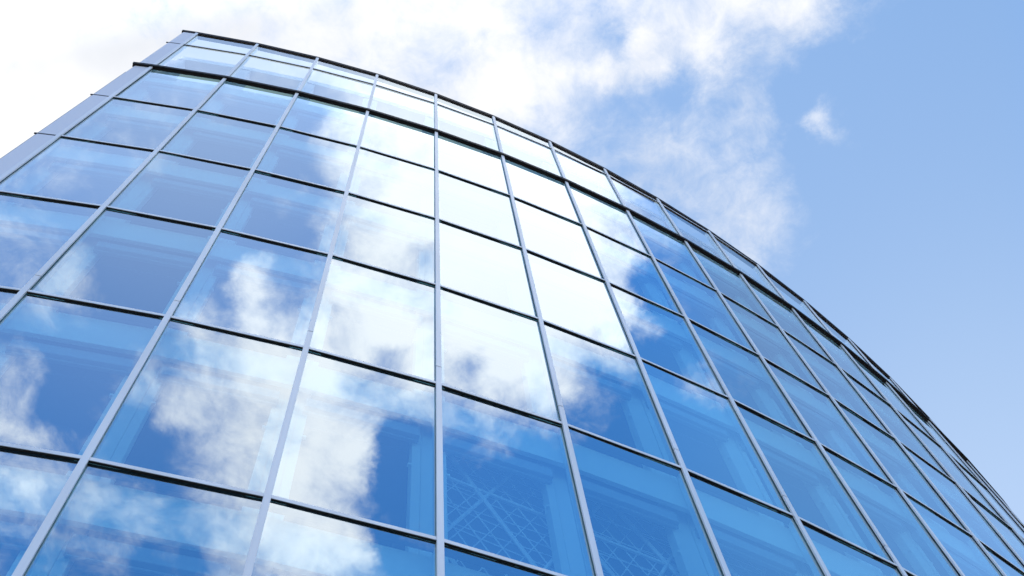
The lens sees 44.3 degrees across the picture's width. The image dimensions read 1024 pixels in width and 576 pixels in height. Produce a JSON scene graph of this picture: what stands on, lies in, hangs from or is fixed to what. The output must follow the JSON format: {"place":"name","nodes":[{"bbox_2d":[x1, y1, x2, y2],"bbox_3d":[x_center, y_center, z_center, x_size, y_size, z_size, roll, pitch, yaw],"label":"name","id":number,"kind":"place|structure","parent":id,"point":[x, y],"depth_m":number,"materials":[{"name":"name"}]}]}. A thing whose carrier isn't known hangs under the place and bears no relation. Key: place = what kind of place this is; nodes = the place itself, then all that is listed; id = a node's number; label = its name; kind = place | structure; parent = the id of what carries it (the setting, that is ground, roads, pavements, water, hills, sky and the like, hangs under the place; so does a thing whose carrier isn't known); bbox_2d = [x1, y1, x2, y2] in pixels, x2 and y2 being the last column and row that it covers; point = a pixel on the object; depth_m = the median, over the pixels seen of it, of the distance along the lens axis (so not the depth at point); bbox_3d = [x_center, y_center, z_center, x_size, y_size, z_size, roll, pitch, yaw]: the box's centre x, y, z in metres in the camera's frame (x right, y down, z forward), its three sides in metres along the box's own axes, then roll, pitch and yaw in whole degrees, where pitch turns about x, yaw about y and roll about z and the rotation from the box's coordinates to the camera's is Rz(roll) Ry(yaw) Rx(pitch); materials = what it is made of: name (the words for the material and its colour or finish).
{"place":"outdoors","nodes":[
{"label":"outdoors","id":0,"kind":"place"},
{"bbox_2d":[0,30,1023,575],"bbox_3d":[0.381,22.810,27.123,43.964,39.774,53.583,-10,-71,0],"label":"office building","id":1,"kind":"structure","parent":0,"point":[256,322],"depth_m":18.48,"materials":[{"name":"glass"},{"name":"metal"}]},
{"bbox_2d":[0,0,1023,523],"label":"sky","id":2,"kind":"structure","parent":0,"point":[867,155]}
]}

